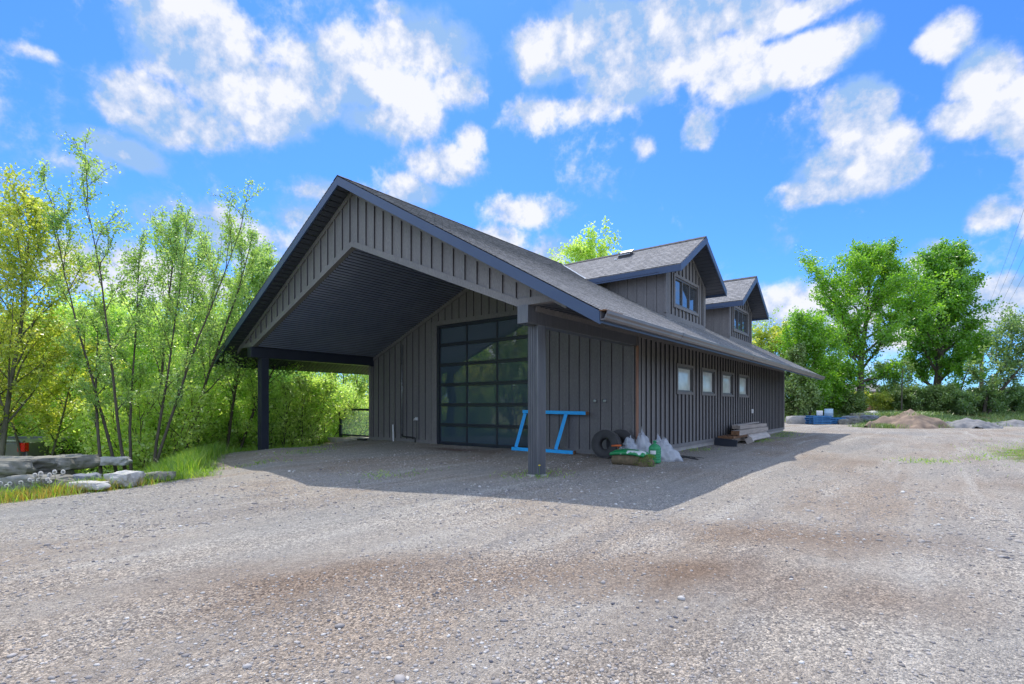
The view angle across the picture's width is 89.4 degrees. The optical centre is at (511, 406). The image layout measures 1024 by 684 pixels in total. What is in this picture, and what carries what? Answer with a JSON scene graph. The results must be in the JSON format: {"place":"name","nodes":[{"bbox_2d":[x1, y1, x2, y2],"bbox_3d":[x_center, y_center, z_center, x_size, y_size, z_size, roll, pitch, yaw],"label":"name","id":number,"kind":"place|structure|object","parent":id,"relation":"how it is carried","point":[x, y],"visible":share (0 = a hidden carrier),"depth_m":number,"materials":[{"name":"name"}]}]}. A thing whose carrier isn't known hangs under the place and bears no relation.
{"place":"outdoors","nodes":[
{"label":"outdoors","id":0,"kind":"place"},
{"bbox_2d":[136,440,236,472],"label":"tall grass","id":1,"kind":"structure","parent":0,"point":[192,457],"depth_m":12.02,"materials":[{"name":"plant"}]},
{"bbox_2d":[25,434,363,488],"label":"slope grass","id":2,"kind":"structure","parent":0,"point":[325,440],"depth_m":19.07,"materials":[{"name":"plant"}]},
{"bbox_2d":[0,408,1023,683],"bbox_3d":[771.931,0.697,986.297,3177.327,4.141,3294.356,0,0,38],"label":"ground","id":3,"kind":"structure","parent":0,"point":[752,580],"depth_m":4.12,"materials":[{"name":"gravel"}]},
{"bbox_2d":[0,474,75,492],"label":"boulder","id":4,"kind":"object","parent":3,"relation":"on","point":[14,479],"visible":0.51,"depth_m":8.40,"materials":[{"name":"grey stone"}]},
{"bbox_2d":[0,470,76,493],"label":"boulder","id":5,"kind":"object","parent":3,"relation":"on","point":[69,472],"visible":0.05,"depth_m":9.68,"materials":[{"name":"grey stone"}]},
{"bbox_2d":[0,456,57,474],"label":"boulder","id":6,"kind":"object","parent":5,"relation":"on","point":[19,465],"visible":0.88,"depth_m":9.38,"materials":[{"name":"grey stone"}]},
{"bbox_2d":[33,454,100,470],"bbox_3d":[-8.759,1.110,10.186,0.965,0.297,1.012,0,0,-4],"label":"boulder","id":7,"kind":"object","parent":5,"relation":"on","point":[73,461],"visible":0.79,"depth_m":10.06,"materials":[{"name":"grey stone"}]},
{"bbox_2d":[0,425,80,456],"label":"pickup truck","id":8,"kind":"object","parent":3,"relation":"on","point":[30,446],"visible":0.2,"depth_m":14.59,"materials":[{"name":"green paint"}]},
{"bbox_2d":[15,395,71,435],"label":"thicket shrub","id":9,"kind":"object","parent":3,"relation":"on","point":[56,404],"visible":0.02,"depth_m":19.78,"materials":[{"name":"green plant"}]},
{"bbox_2d":[0,162,111,455],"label":"maple tree","id":10,"kind":"object","parent":3,"relation":"on","point":[13,212],"visible":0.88,"depth_m":12.32,"materials":[{"name":"green plant"}]},
{"bbox_2d":[0,310,130,455],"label":"maple sapling","id":11,"kind":"object","parent":3,"relation":"on","point":[48,419],"visible":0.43,"depth_m":14.17,"materials":[{"name":"green plant"}]},
{"bbox_2d":[0,297,135,435],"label":"young tree","id":12,"kind":"object","parent":3,"relation":"on","point":[32,416],"visible":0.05,"depth_m":17.38,"materials":[{"name":"green plant"}]},
{"bbox_2d":[29,399,135,473],"bbox_3d":[-12.891,1.123,15.904,3.322,3.080,3.216,0,0,6],"label":"thicket shrub","id":13,"kind":"object","parent":3,"relation":"on","point":[65,436],"visible":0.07,"depth_m":15.22,"materials":[{"name":"green plant"}]},
{"bbox_2d":[73,472,101,480],"bbox_3d":[-7.362,1.280,8.896,0.454,0.250,0.496,0,0,0],"label":"boulder","id":14,"kind":"object","parent":3,"relation":"on","point":[88,476],"visible":0.43,"depth_m":8.83,"materials":[{"name":"grey stone"}]},
{"bbox_2d":[41,394,134,471],"bbox_3d":[-13.195,1.121,16.406,3.181,3.161,2.682,0,0,33],"label":"thicket shrub","id":15,"kind":"object","parent":3,"relation":"on","point":[66,423],"visible":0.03,"depth_m":15.91,"materials":[{"name":"green plant"}]},
{"bbox_2d":[50,298,126,479],"bbox_3d":[-9.977,-0.199,12.348,1.910,5.037,1.564,0,0,38],"label":"leaning sapling","id":16,"kind":"object","parent":3,"relation":"on","point":[94,415],"visible":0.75,"depth_m":12.16,"materials":[{"name":"green plant"}]},
{"bbox_2d":[66,481,110,489],"bbox_3d":[-6.961,1.300,8.492,0.805,0.142,0.288,0,0,6],"label":"boulder","id":17,"kind":"object","parent":3,"relation":"on","point":[97,484],"visible":0.74,"depth_m":8.39,"materials":[{"name":"stone"}]},
{"bbox_2d":[0,467,195,502],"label":"grass","id":18,"kind":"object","parent":3,"relation":"on","point":[39,488],"visible":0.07,"depth_m":8.23,"materials":[{"name":"plant"}]},
{"bbox_2d":[13,272,192,424],"bbox_3d":[-14.682,-0.900,19.134,5.300,7.132,5.920,0,0,34],"label":"young tree","id":19,"kind":"object","parent":3,"relation":"on","point":[119,311],"visible":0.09,"depth_m":18.10,"materials":[{"name":"green plant"}]},
{"bbox_2d":[99,456,132,465],"bbox_3d":[-9.283,1.273,11.997,0.892,0.200,0.483,0,0,2],"label":"boulder","id":20,"kind":"object","parent":3,"relation":"on","point":[120,460],"visible":0.77,"depth_m":11.81,"materials":[{"name":"stone"}]},
{"bbox_2d":[103,470,144,487],"bbox_3d":[-6.715,1.262,8.991,0.456,0.273,0.559,0,0,0],"label":"boulder","id":21,"kind":"object","parent":3,"relation":"on","point":[128,475],"visible":0.82,"depth_m":8.84,"materials":[{"name":"stone"}]},
{"bbox_2d":[67,403,200,473],"bbox_3d":[-11.135,1.161,14.882,3.037,2.816,2.940,0,0,1],"label":"thicket shrub","id":22,"kind":"object","parent":3,"relation":"on","point":[90,437],"visible":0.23,"depth_m":14.25,"materials":[{"name":"green plant"}]},
{"bbox_2d":[63,358,209,473],"bbox_3d":[-10.039,0.527,14.509,3.141,3.703,3.726,0,0,5],"label":"thicket shrub","id":23,"kind":"object","parent":3,"relation":"on","point":[149,443],"visible":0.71,"depth_m":14.08,"materials":[{"name":"green plant"}]},
{"bbox_2d":[22,127,268,472],"bbox_3d":[-8.655,-1.820,12.252,4.054,7.778,3.772,0,0,28],"label":"willow tree","id":24,"kind":"object","parent":3,"relation":"on","point":[184,218],"visible":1,"depth_m":12.35,"materials":[{"name":"green plant"}]},
{"bbox_2d":[100,286,194,382],"bbox_3d":[-16.916,-1.280,23.595,5.370,7.876,4.745,0,0,-3],"label":"young tree","id":25,"kind":"object","parent":3,"relation":"on","point":[133,306],"depth_m":23.25,"materials":[{"name":"green plant"}]},
{"bbox_2d":[0,444,313,502],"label":"verge grass","id":26,"kind":"structure","parent":3,"relation":"on","point":[200,473],"depth_m":10.25,"materials":[{"name":"plant"}]},
{"bbox_2d":[144,471,175,480],"bbox_3d":[-6.612,1.310,9.700,0.530,0.168,0.476,0,0,0],"label":"boulder","id":27,"kind":"object","parent":3,"relation":"on","point":[164,473],"visible":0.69,"depth_m":9.55,"materials":[{"name":"grey stone"}]},
{"bbox_2d":[85,295,244,446],"bbox_3d":[-12.367,-0.664,19.283,5.509,6.636,4.932,0,0,-13],"label":"young tree","id":28,"kind":"object","parent":3,"relation":"on","point":[140,352],"visible":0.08,"depth_m":18.56,"materials":[{"name":"green plant"}]},
{"bbox_2d":[122,380,241,451],"bbox_3d":[-11.148,0.823,17.202,3.824,3.800,3.224,0,0,-22],"label":"thicket shrub","id":29,"kind":"object","parent":3,"relation":"on","point":[214,396],"visible":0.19,"depth_m":17.09,"materials":[{"name":"green plant"}]},
{"bbox_2d":[123,205,273,452],"bbox_3d":[-9.581,-1.769,15.553,4.833,8.060,3.570,0,0,38],"label":"willow tree","id":30,"kind":"object","parent":3,"relation":"on","point":[194,291],"visible":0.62,"depth_m":15.48,"materials":[{"name":"green plant"}]},
{"bbox_2d":[172,403,242,450],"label":"thicket shrub","id":31,"kind":"object","parent":3,"relation":"on","point":[209,434],"visible":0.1,"depth_m":17.85,"materials":[{"name":"green plant"}]},
{"bbox_2d":[165,299,249,406],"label":"young tree","id":32,"kind":"object","parent":3,"relation":"on","point":[218,305],"visible":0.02,"depth_m":22.20,"materials":[{"name":"green plant"}]},
{"bbox_2d":[167,394,248,448],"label":"thicket shrub","id":33,"kind":"object","parent":3,"relation":"on","point":[215,426],"visible":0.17,"depth_m":17.97,"materials":[{"name":"green plant"}]},
{"bbox_2d":[202,406,255,448],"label":"thicket shrub","id":34,"kind":"object","parent":3,"relation":"on","point":[225,427],"visible":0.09,"depth_m":18.54,"materials":[{"name":"green plant"}]},
{"bbox_2d":[196,236,303,449],"bbox_3d":[-8.554,-1.585,17.474,4.693,8.284,3.821,0,0,38],"label":"willow tree","id":35,"kind":"object","parent":3,"relation":"on","point":[256,283],"visible":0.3,"depth_m":17.25,"materials":[{"name":"green plant"}]},
{"bbox_2d":[219,389,295,449],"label":"thicket shrub","id":36,"kind":"object","parent":3,"relation":"on","point":[236,411],"visible":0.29,"depth_m":18.63,"materials":[{"name":"green plant"}]},
{"bbox_2d":[227,368,329,448],"bbox_3d":[-8.486,0.272,18.808,3.701,3.678,3.120,0,0,-32],"label":"thicket shrub","id":37,"kind":"object","parent":3,"relation":"on","point":[285,429],"visible":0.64,"depth_m":18.30,"materials":[{"name":"green plant"}]},
{"bbox_2d":[249,369,348,443],"bbox_3d":[-8.028,0.054,19.405,3.705,3.682,3.124,0,0,-23],"label":"thicket shrub","id":38,"kind":"object","parent":3,"relation":"on","point":[303,387],"visible":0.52,"depth_m":19.05,"materials":[{"name":"green plant"}]},
{"bbox_2d":[295,371,339,436],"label":"young tree","id":39,"kind":"object","parent":3,"relation":"on","point":[334,374],"visible":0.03,"depth_m":33.28,"materials":[{"name":"green plant"}]},
{"bbox_2d":[282,371,368,441],"bbox_3d":[-7.362,0.009,20.688,3.411,3.267,3.524,0,0,37],"label":"thicket shrub","id":40,"kind":"object","parent":3,"relation":"on","point":[362,390],"visible":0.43,"depth_m":20.52,"materials":[{"name":"green plant"}]},
{"bbox_2d":[316,396,364,441],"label":"thicket shrub","id":41,"kind":"object","parent":3,"relation":"on","point":[343,423],"visible":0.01,"depth_m":24.73,"materials":[{"name":"green plant"}]},
{"bbox_2d":[317,372,368,429],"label":"young tree","id":42,"kind":"object","parent":3,"relation":"on","point":[351,378],"visible":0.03,"depth_m":35.80,"materials":[{"name":"green plant"}]},
{"bbox_2d":[320,373,368,436],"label":"thicket shrub","id":43,"kind":"object","parent":3,"relation":"on","point":[349,390],"visible":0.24,"depth_m":22.38,"materials":[{"name":"green plant"}]},
{"bbox_2d":[328,436,368,441],"bbox_3d":[-5.206,1.752,21.149,2.094,1.060,3.900,0,0,38],"label":"concrete landing","id":44,"kind":"object","parent":3,"relation":"on","point":[339,439],"visible":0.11,"depth_m":19.92,"materials":[{"name":"concrete"}]},
{"bbox_2d":[339,408,368,436],"bbox_3d":[-6.070,0.657,19.984,1.995,1.130,0.100,0,0,38],"label":"glass railing","id":45,"kind":"object","parent":44,"relation":"on","point":[341,434],"visible":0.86,"depth_m":20.31,"materials":[{"name":"glass"}]},
{"bbox_2d":[352,400,368,434],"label":"thicket shrub","id":46,"kind":"object","parent":3,"relation":"on","point":[366,428],"visible":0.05,"depth_m":26.76,"materials":[{"name":"green plant"}]},
{"bbox_2d":[0,456,1022,683],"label":"larger stones","id":47,"kind":"object","parent":3,"relation":"on","point":[398,678],"visible":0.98,"depth_m":3.14,"materials":[{"name":"stone"}]},
{"bbox_2d":[212,175,824,476],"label":"workshop building","id":48,"kind":"structure","parent":3,"relation":"on","point":[438,329],"depth_m":15.08,"materials":[{"name":"grey wood"}]},
{"bbox_2d":[439,317,527,448],"bbox_3d":[-0.936,-0.694,15.888,3.840,3.894,0.072,0,0,38],"label":"overhead door","id":49,"kind":"structure","parent":48,"relation":"in","point":[483,384],"depth_m":15.83,"materials":[{"name":"glass"}]},
{"bbox_2d":[676,363,693,394],"bbox_3d":[5.080,-0.782,15.266,0.115,0.880,1.390,0,0,38],"label":"window","id":50,"kind":"structure","parent":48,"relation":"in","point":[684,373],"depth_m":15.33,"materials":[{"name":"glass"}]},
{"bbox_2d":[673,273,698,316],"bbox_3d":[5.421,-3.437,16.157,0.115,1.010,2.170,0,0,38],"label":"dormer window","id":51,"kind":"structure","parent":48,"relation":"in","point":[685,295],"depth_m":16.16,"materials":[{"name":"glass"}]},
{"bbox_2d":[701,367,715,395],"bbox_3d":[6.390,-0.782,16.920,0.115,0.880,1.370,0,0,38],"label":"window","id":52,"kind":"structure","parent":48,"relation":"in","point":[708,376],"depth_m":17.01,"materials":[{"name":"glass"}]},
{"bbox_2d":[722,371,733,396],"bbox_3d":[7.705,-0.782,18.583,0.115,0.880,1.410,0,0,38],"label":"window","id":53,"kind":"structure","parent":48,"relation":"in","point":[727,377],"depth_m":18.76,"materials":[{"name":"glass"}]},
{"bbox_2d":[733,306,748,336],"bbox_3d":[9.250,-3.437,20.995,0.115,1.010,2.170,0,0,38],"label":"dormer window","id":54,"kind":"structure","parent":48,"relation":"in","point":[740,316],"depth_m":21.15,"materials":[{"name":"glass"}]},
{"bbox_2d":[739,374,748,397],"bbox_3d":[9.021,-0.782,20.245,0.115,0.880,1.410,0,0,38],"label":"window","id":55,"kind":"structure","parent":48,"relation":"in","point":[743,379],"depth_m":20.45,"materials":[{"name":"grey glass"}]},
{"bbox_2d":[511,410,588,453],"bbox_3d":[0.986,0.678,14.030,2.340,1.140,0.281,0,0,38],"label":"blue trestle","id":56,"kind":"object","parent":3,"relation":"on","point":[554,450],"visible":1,"depth_m":13.74,"materials":[{"name":"paint"}]},
{"bbox_2d":[547,216,621,263],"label":"round tree","id":57,"kind":"object","parent":3,"relation":"on","point":[581,251],"visible":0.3,"depth_m":45.05,"materials":[{"name":"green plant"}]},
{"bbox_2d":[591,429,620,457],"bbox_3d":[2.282,0.922,12.558,0.694,0.694,0.265,0,-9,30],"label":"tyre","id":58,"kind":"object","parent":3,"relation":"on","point":[599,438],"visible":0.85,"depth_m":12.47,"materials":[{"name":"rubber"}]},
{"bbox_2d":[214,430,1017,480],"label":"ground weeds","id":59,"kind":"object","parent":3,"relation":"on","point":[777,434],"visible":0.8,"depth_m":12.20,"materials":[{"name":"green plant"}]},
{"bbox_2d":[606,429,635,448],"bbox_3d":[2.673,0.917,12.682,0.694,0.694,0.265,0,-6,24],"label":"tyre","id":60,"kind":"object","parent":3,"relation":"on","point":[622,433],"visible":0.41,"depth_m":12.58,"materials":[{"name":"rubber"}]},
{"bbox_2d":[619,435,636,449],"bbox_3d":[2.703,0.985,12.015,0.625,0.646,0.481,0,0,38],"label":"plastic bag","id":61,"kind":"object","parent":3,"relation":"on","point":[629,443],"visible":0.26,"depth_m":11.95,"materials":[{"name":"white"}]},
{"bbox_2d":[611,453,655,466],"bbox_3d":[2.630,1.165,11.114,0.941,0.373,0.383,0,0,34],"label":"sod roll","id":62,"kind":"object","parent":3,"relation":"on","point":[645,461],"visible":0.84,"depth_m":10.99,"materials":[{"name":"green plant"}]},
{"bbox_2d":[610,449,648,457],"bbox_3d":[2.539,1.002,11.206,0.780,0.135,0.340,1,5,32],"label":"seed sack","id":63,"kind":"object","parent":62,"relation":"on","point":[635,452],"visible":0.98,"depth_m":11.09,"materials":[{"name":"plastic"}]},
{"bbox_2d":[635,426,650,452],"bbox_3d":[3.048,0.886,12.031,0.598,0.855,0.501,0,0,38],"label":"plastic bag","id":64,"kind":"object","parent":3,"relation":"on","point":[642,443],"visible":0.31,"depth_m":11.94,"materials":[{"name":"white"}]},
{"bbox_2d":[648,440,660,463],"bbox_3d":[3.183,1.018,11.537,0.272,0.500,0.274,0,0,38],"label":"water jug","id":65,"kind":"object","parent":3,"relation":"on","point":[654,448],"visible":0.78,"depth_m":11.43,"materials":[{"name":"green plastic"}]},
{"bbox_2d":[656,434,682,461],"bbox_3d":[3.553,0.969,12.060,0.804,0.670,0.540,0,0,38],"label":"plastic bag","id":66,"kind":"object","parent":3,"relation":"on","point":[669,453],"visible":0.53,"depth_m":11.88,"materials":[{"name":"white"}]},
{"bbox_2d":[714,438,737,446],"bbox_3d":[6.818,1.165,16.517,0.700,0.235,0.040,5,-7,38],"label":"dark panel","id":67,"kind":"object","parent":3,"relation":"on","point":[725,442],"visible":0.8,"depth_m":16.50,"materials":[{"name":"black metal"}]},
{"bbox_2d":[747,431,770,440],"bbox_3d":[9.221,1.093,19.360,0.080,0.340,3.000,-45,-25,29],"label":"wide board","id":68,"kind":"object","parent":3,"relation":"on","point":[760,435],"visible":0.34,"depth_m":19.24,"materials":[{"name":"wood"}]},
{"bbox_2d":[731,427,767,435],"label":"timber beam","id":69,"kind":"structure","parent":68,"relation":"on","point":[739,432],"depth_m":17.99,"materials":[{"name":"wood"}]},
{"bbox_2d":[732,423,766,428],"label":"timber beam","id":70,"kind":"structure","parent":69,"relation":"on","point":[755,425],"depth_m":18.98,"materials":[{"name":"wood"}]},
{"bbox_2d":[752,306,782,354],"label":"tree","id":71,"kind":"object","parent":3,"relation":"on","point":[765,347],"visible":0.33,"depth_m":51.78,"materials":[{"name":"green plant"}]},
{"bbox_2d":[752,319,795,357],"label":"tree","id":72,"kind":"object","parent":3,"relation":"on","point":[761,336],"visible":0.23,"depth_m":51.47,"materials":[{"name":"green plant"}]},
{"bbox_2d":[785,416,808,423],"bbox_3d":[21.052,1.028,38.013,1.708,0.674,0.897,0,0,0],"label":"concrete block","id":73,"kind":"object","parent":3,"relation":"on","point":[795,419],"depth_m":37.60,"materials":[{"name":"concrete"}]},
{"bbox_2d":[782,340,826,416],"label":"tree","id":74,"kind":"object","parent":3,"relation":"on","point":[807,398],"visible":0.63,"depth_m":38.99,"materials":[{"name":"green plant"}]},
{"bbox_2d":[770,305,852,415],"bbox_3d":[23.486,-3.232,40.856,5.776,9.230,5.116,0,0,38],"label":"tree","id":75,"kind":"object","parent":3,"relation":"on","point":[810,331],"visible":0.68,"depth_m":39.94,"materials":[{"name":"green plant"}]},
{"bbox_2d":[807,390,843,415],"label":"hedge shrub","id":76,"kind":"object","parent":3,"relation":"on","point":[834,408],"visible":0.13,"depth_m":42.37,"materials":[{"name":"green plant"}]},
{"bbox_2d":[810,355,864,411],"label":"tree","id":77,"kind":"object","parent":3,"relation":"on","point":[841,387],"visible":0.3,"depth_m":42.05,"materials":[{"name":"green plant"}]},
{"bbox_2d":[838,419,851,423],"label":"boulder","id":78,"kind":"object","parent":3,"relation":"on","point":[843,421],"visible":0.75,"depth_m":35.76,"materials":[{"name":"grey stone"}]},
{"bbox_2d":[835,387,870,414],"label":"hedge shrub","id":79,"kind":"object","parent":3,"relation":"on","point":[856,401],"visible":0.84,"depth_m":41.56,"materials":[{"name":"green plant"}]},
{"bbox_2d":[849,417,862,423],"bbox_3d":[24.289,1.095,36.508,0.948,0.604,0.743,0,0,-34],"label":"boulder","id":80,"kind":"object","parent":3,"relation":"on","point":[855,420],"visible":0.54,"depth_m":36.22,"materials":[{"name":"grey stone"}]},
{"bbox_2d":[846,383,880,409],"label":"brick house","id":81,"kind":"structure","parent":3,"relation":"on","point":[873,390],"depth_m":70.78,"materials":[{"name":"grey"}]},
{"bbox_2d":[860,415,878,421],"bbox_3d":[25.511,0.951,37.015,0.906,0.656,1.052,0,0,-7],"label":"boulder","id":82,"kind":"object","parent":3,"relation":"on","point":[868,417],"visible":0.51,"depth_m":36.66,"materials":[{"name":"grey stone"}]},
{"bbox_2d":[794,232,960,410],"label":"maple tree","id":83,"kind":"object","parent":3,"relation":"on","point":[870,261],"visible":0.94,"depth_m":42.30,"materials":[{"name":"green plant"}]},
{"bbox_2d":[848,422,911,428],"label":"weeds","id":84,"kind":"object","parent":3,"relation":"on","point":[880,425],"visible":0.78,"depth_m":30.43,"materials":[{"name":"green plant"}]},
{"bbox_2d":[864,391,897,410],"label":"hedge shrub","id":85,"kind":"object","parent":3,"relation":"on","point":[881,403],"visible":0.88,"depth_m":42.76,"materials":[{"name":"green plant"}]},
{"bbox_2d":[866,354,919,409],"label":"tree","id":86,"kind":"object","parent":3,"relation":"on","point":[886,387],"visible":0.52,"depth_m":44.73,"materials":[{"name":"green plant"}]},
{"bbox_2d":[785,408,1023,426],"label":"grass","id":87,"kind":"structure","parent":3,"relation":"on","point":[952,418],"depth_m":37.73,"materials":[{"name":"green plant"}]},
{"bbox_2d":[864,409,951,428],"bbox_3d":[23.482,1.068,31.000,5.060,1.796,3.450,0,0,0],"label":"dirt pile","id":88,"kind":"object","parent":3,"relation":"on","point":[920,421],"visible":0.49,"depth_m":30.26,"materials":[{"name":"soil"}]},
{"bbox_2d":[856,411,952,415],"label":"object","id":89,"kind":"object","parent":88,"relation":"on","point":[899,412],"visible":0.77,"depth_m":31.27,"materials":[{"name":"green plant"}]},
{"bbox_2d":[887,383,933,410],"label":"hedge shrub","id":90,"kind":"object","parent":3,"relation":"on","point":[895,392],"visible":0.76,"depth_m":41.66,"materials":[{"name":"green plant"}]},
{"bbox_2d":[903,378,935,411],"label":"hedge shrub","id":91,"kind":"object","parent":3,"relation":"on","point":[923,404],"visible":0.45,"depth_m":41.29,"materials":[{"name":"green plant"}]},
{"bbox_2d":[908,379,959,413],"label":"hedge shrub","id":92,"kind":"object","parent":3,"relation":"on","point":[941,393],"visible":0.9,"depth_m":40.44,"materials":[{"name":"green plant"}]},
{"bbox_2d":[884,236,1005,384],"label":"maple tree","id":93,"kind":"object","parent":3,"relation":"on","point":[928,334],"visible":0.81,"depth_m":44.83,"materials":[{"name":"green plant"}]},
{"bbox_2d":[942,385,984,414],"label":"hedge shrub","id":94,"kind":"object","parent":3,"relation":"on","point":[964,399],"visible":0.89,"depth_m":39.53,"materials":[{"name":"green plant"}]},
{"bbox_2d":[947,327,1002,390],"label":"tree","id":95,"kind":"object","parent":3,"relation":"on","point":[963,344],"visible":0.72,"depth_m":42.41,"materials":[{"name":"green plant"}]},
{"bbox_2d":[946,418,1003,428],"bbox_3d":[26.846,1.274,30.500,3.910,1.210,2.300,0,0,0],"label":"gravel pile","id":96,"kind":"object","parent":3,"relation":"on","point":[968,423],"visible":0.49,"depth_m":30.00,"materials":[{"name":"gravel"}]},
{"bbox_2d":[963,384,1007,412],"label":"hedge shrub","id":97,"kind":"object","parent":3,"relation":"on","point":[980,405],"visible":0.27,"depth_m":40.37,"materials":[{"name":"green plant"}]},
{"bbox_2d":[962,302,1023,414],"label":"crab apple tree","id":98,"kind":"object","parent":3,"relation":"on","point":[1013,326],"visible":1,"depth_m":38.93,"materials":[{"name":"green plant"}]},
{"bbox_2d":[975,389,1016,414],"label":"hedge shrub","id":99,"kind":"object","parent":3,"relation":"on","point":[998,401],"visible":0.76,"depth_m":39.41,"materials":[{"name":"green plant"}]},
{"bbox_2d":[992,419,1023,426],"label":"gravel pile","id":100,"kind":"object","parent":3,"relation":"on","point":[1016,423],"visible":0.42,"depth_m":32.58,"materials":[{"name":"gravel"}]},
{"bbox_2d":[999,384,1021,412],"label":"hedge shrub","id":101,"kind":"object","parent":3,"relation":"on","point":[1007,408],"visible":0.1,"depth_m":41.50,"materials":[{"name":"green plant"}]},
{"bbox_2d":[1005,388,1023,411],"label":"hedge shrub","id":102,"kind":"object","parent":3,"relation":"on","point":[1018,404],"visible":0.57,"depth_m":40.63,"materials":[{"name":"green plant"}]},
{"bbox_3d":[8.271,1.153,18.836,0.360,0.160,3.400,0,0,38],"label":"timber beam","id":103,"kind":"object","parent":3,"relation":"on","visible":0},
{"bbox_2d":[718,434,746,438],"bbox_3d":[7.985,1.030,18.233,0.500,0.075,3.100,0,0,38],"label":"plank","id":104,"kind":"object","parent":103,"relation":"on","point":[729,436],"visible":0.64,"depth_m":17.12,"materials":[{"name":"wood"}]},
{"bbox_2d":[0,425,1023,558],"bbox_3d":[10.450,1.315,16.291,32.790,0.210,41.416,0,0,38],"label":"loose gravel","id":105,"kind":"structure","parent":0,"point":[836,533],"depth_m":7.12,"materials":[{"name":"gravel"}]},
{"bbox_2d":[0,0,1023,396],"label":"sky","id":106,"kind":"structure","parent":0,"point":[762,130],"materials":[{"name":"blue"}]},
{"bbox_2d":[824,409,832,416],"bbox_3d":[22.599,0.488,36.924,0.580,0.600,0.580,0,0,38],"label":"plastic drum","id":107,"kind":"object","parent":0,"point":[828,412],"visible":0.76,"depth_m":36.70,"materials":[{"name":"plastic"}]},
{"bbox_2d":[936,439,1023,476],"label":"edge grass","id":108,"kind":"structure","parent":0,"point":[1001,450],"depth_m":14.44,"materials":[{"name":"plant"}]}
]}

